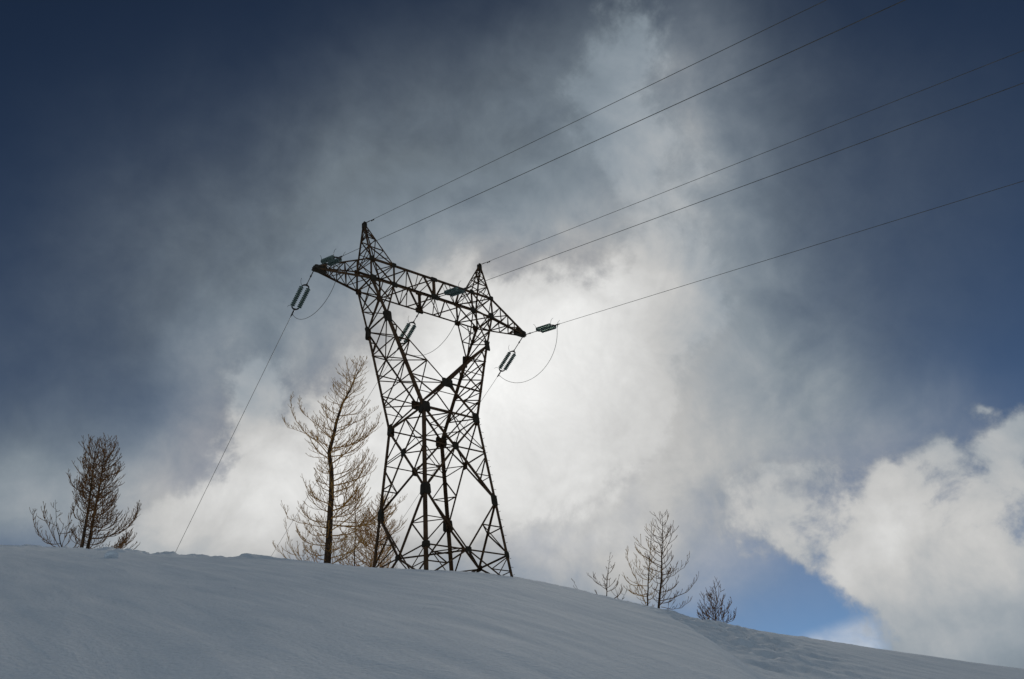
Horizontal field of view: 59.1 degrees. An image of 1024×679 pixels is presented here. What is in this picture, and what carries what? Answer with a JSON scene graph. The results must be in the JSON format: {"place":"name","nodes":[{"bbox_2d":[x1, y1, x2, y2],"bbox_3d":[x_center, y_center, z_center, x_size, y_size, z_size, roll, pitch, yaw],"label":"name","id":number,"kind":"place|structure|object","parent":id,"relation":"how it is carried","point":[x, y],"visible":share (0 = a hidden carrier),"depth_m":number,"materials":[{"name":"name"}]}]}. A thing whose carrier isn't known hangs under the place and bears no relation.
{"place":"outdoors","nodes":[
{"label":"outdoors","id":0,"kind":"place"},
{"bbox_2d":[0,544,1023,678],"bbox_3d":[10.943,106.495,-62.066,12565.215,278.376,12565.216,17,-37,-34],"label":"snow ground","id":1,"kind":"structure","parent":0,"point":[66,612],"depth_m":13.58,"materials":[{"name":"white snow"}]},
{"bbox_2d":[29,498,82,547],"bbox_3d":[-21.868,9.159,43.423,2.094,3.074,1.882,-19,-33,22],"label":"larch shrub","id":2,"kind":"object","parent":1,"relation":"on","point":[72,530],"visible":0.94,"depth_m":43.30,"materials":[{"name":"brown plant"}]},
{"bbox_2d":[66,435,112,547],"bbox_3d":[-21.330,7.784,45.422,2.236,6.808,2.277,17,-37,-34],"label":"larch tree","id":3,"kind":"object","parent":1,"relation":"on","point":[89,495],"visible":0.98,"depth_m":45.50,"materials":[{"name":"brown plant"}]},
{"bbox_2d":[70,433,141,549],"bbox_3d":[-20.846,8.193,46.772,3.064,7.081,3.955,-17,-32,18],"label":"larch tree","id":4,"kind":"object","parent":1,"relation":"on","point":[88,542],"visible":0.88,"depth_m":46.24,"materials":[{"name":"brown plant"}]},
{"bbox_2d":[104,550,119,557],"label":"snow block","id":5,"kind":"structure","parent":1,"relation":"on","point":[112,554],"depth_m":24.67,"materials":[{"name":"white snow"}]},
{"bbox_2d":[272,521,313,560],"bbox_3d":[-11.759,11.485,49.212,2.574,3.597,1.158,-3,-30,-5],"label":"larch shrub","id":6,"kind":"object","parent":1,"relation":"on","point":[292,544],"visible":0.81,"depth_m":49.23,"materials":[{"name":"brown plant"}]},
{"bbox_2d":[281,356,404,564],"bbox_3d":[-9.889,7.354,53.520,5.033,15.110,5.870,-24,-35,28],"label":"larch tree","id":7,"kind":"object","parent":1,"relation":"on","point":[329,547],"visible":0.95,"depth_m":52.70,"materials":[{"name":"brown plant"}]},
{"bbox_2d":[334,475,377,566],"bbox_3d":[-9.033,11.300,52.318,2.587,7.540,2.568,7,-32,-21],"label":"larch tree","id":8,"kind":"object","parent":1,"relation":"on","point":[355,539],"visible":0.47,"depth_m":52.31,"materials":[{"name":"brown plant"}]},
{"bbox_2d":[347,492,407,568],"bbox_3d":[-7.978,12.230,53.121,3.831,7.041,3.134,17,-37,-34],"label":"larch tree","id":9,"kind":"object","parent":1,"relation":"on","point":[373,535],"visible":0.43,"depth_m":53.00,"materials":[{"name":"brown plant"}]},
{"bbox_2d":[312,221,526,576],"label":"transmission tower","id":10,"kind":"structure","parent":1,"relation":"on","point":[423,406],"depth_m":47.63,"materials":[{"name":"metal"}]},
{"bbox_2d":[288,271,313,316],"bbox_3d":[-11.050,-2.405,47.619,0.644,1.568,2.632,17,-37,-34],"label":"insulator string","id":11,"kind":"object","parent":10,"relation":"hanging from","point":[303,298],"visible":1,"depth_m":47.65,"materials":[{"name":"glass"}]},
{"bbox_2d":[178,317,290,545],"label":"conductor wire","id":12,"kind":"object","parent":11,"relation":"hanging from","point":[235,429],"visible":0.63,"depth_m":50.54,"materials":[{"name":"metal"}]},
{"bbox_2d":[314,249,343,267],"bbox_3d":[-9.322,-3.892,45.776,0.644,1.312,3.041,17,-37,-34],"label":"insulator string","id":13,"kind":"object","parent":10,"relation":"attached to","point":[331,260],"visible":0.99,"depth_m":45.36,"materials":[{"name":"glass"}]},
{"bbox_2d":[293,261,339,319],"bbox_3d":[-9.996,-2.026,45.942,0.029,1.645,5.199,17,-37,-34],"label":"jumper wire","id":14,"kind":"object","parent":13,"relation":"hanging from","point":[326,299],"visible":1,"depth_m":44.76,"materials":[{"name":"metal"}]},
{"bbox_2d":[343,0,904,255],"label":"conductor wire","id":15,"kind":"object","parent":13,"relation":"attached to","point":[659,111],"visible":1,"depth_m":27.18,"materials":[{"name":"metal"}]},
{"bbox_2d":[397,313,418,348],"bbox_3d":[-5.967,-0.478,52.051,0.644,1.407,2.562,17,-37,-34],"label":"insulator string","id":16,"kind":"object","parent":10,"relation":"hanging from","point":[405,330],"visible":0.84,"depth_m":51.99,"materials":[{"name":"glass"}]},
{"bbox_2d":[273,352,395,552],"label":"conductor wire","id":17,"kind":"object","parent":16,"relation":"hanging from","point":[334,452],"visible":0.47,"depth_m":55.17,"materials":[{"name":"metal"}]},
{"bbox_2d":[435,282,466,297],"bbox_3d":[-3.336,-2.494,49.245,0.644,1.214,3.078,17,-37,-34],"label":"insulator string","id":18,"kind":"object","parent":10,"relation":"attached to","point":[454,291],"visible":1,"depth_m":48.83,"materials":[{"name":"glass"}]},
{"bbox_2d":[413,292,464,355],"bbox_3d":[-4.429,-0.201,49.772,0.022,2.048,6.608,17,-37,-34],"label":"jumper wire","id":19,"kind":"object","parent":18,"relation":"hanging from","point":[451,330],"visible":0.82,"depth_m":48.19,"materials":[{"name":"metal"}]},
{"bbox_2d":[467,83,1022,287],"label":"conductor wire","id":20,"kind":"object","parent":18,"relation":"attached to","point":[772,175],"visible":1,"depth_m":32.31,"materials":[{"name":"metal"}]},
{"bbox_2d":[494,337,522,376],"bbox_3d":[-0.116,1.093,55.527,0.644,1.588,2.852,17,-37,-34],"label":"insulator string","id":21,"kind":"object","parent":10,"relation":"hanging from","point":[502,364],"visible":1,"depth_m":55.60,"materials":[{"name":"glass"}]},
{"bbox_2d":[377,379,495,556],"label":"conductor wire","id":22,"kind":"object","parent":21,"relation":"hanging from","point":[439,463],"visible":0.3,"depth_m":58.61,"materials":[{"name":"metal"}]},
{"bbox_2d":[526,318,559,334],"bbox_3d":[1.787,-0.566,53.727,0.644,1.103,3.129,17,-37,-34],"label":"insulator string","id":23,"kind":"object","parent":10,"relation":"attached to","point":[546,327],"visible":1,"depth_m":53.32,"materials":[{"name":"glass"}]},
{"bbox_2d":[500,340,556,382],"bbox_3d":[1.008,1.455,53.852,0.037,2.140,5.524,18,-38,-35],"label":"jumper wire","id":24,"kind":"object","parent":23,"relation":"hanging from","point":[536,375],"visible":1,"depth_m":53.02,"materials":[{"name":"metal"}]},
{"bbox_2d":[560,181,1022,323],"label":"conductor wire","id":25,"kind":"object","parent":23,"relation":"attached to","point":[811,246],"visible":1,"depth_m":39.08,"materials":[{"name":"metal"}]},
{"bbox_2d":[366,0,825,222],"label":"earth wire","id":26,"kind":"object","parent":10,"relation":"attached to","point":[616,101],"visible":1,"depth_m":34.27,"materials":[{"name":"metal"}]},
{"bbox_2d":[480,50,1023,264],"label":"earth wire","id":27,"kind":"object","parent":10,"relation":"attached to","point":[774,148],"visible":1,"depth_m":37.94,"materials":[{"name":"metal"}]},
{"bbox_2d":[587,556,622,597],"bbox_3d":[4.916,12.642,47.382,1.433,2.878,1.496,17,-37,-34],"label":"larch tree","id":28,"kind":"object","parent":1,"relation":"on","point":[607,579],"visible":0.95,"depth_m":47.18,"materials":[{"name":"brown plant"}]},
{"bbox_2d":[623,520,663,606],"bbox_3d":[6.979,12.264,48.464,1.986,5.243,2.395,17,-37,-34],"label":"larch tree","id":29,"kind":"object","parent":1,"relation":"on","point":[642,585],"visible":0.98,"depth_m":48.25,"materials":[{"name":"brown plant"}]},
{"bbox_2d":[643,510,698,609],"bbox_3d":[8.211,12.201,49.046,2.856,6.067,2.858,17,-37,-34],"label":"larch tree","id":30,"kind":"object","parent":1,"relation":"on","point":[659,598],"visible":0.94,"depth_m":48.71,"materials":[{"name":"brown plant"}]},
{"bbox_2d":[697,576,736,622],"bbox_3d":[10.764,14.221,48.023,1.842,3.118,2.314,17,-37,-34],"label":"larch shrub","id":31,"kind":"object","parent":1,"relation":"on","point":[714,608],"visible":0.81,"depth_m":47.97,"materials":[{"name":"brown plant"}]},
{"bbox_2d":[0,0,1023,668],"label":"sky","id":32,"kind":"structure","parent":0,"point":[831,433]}
]}

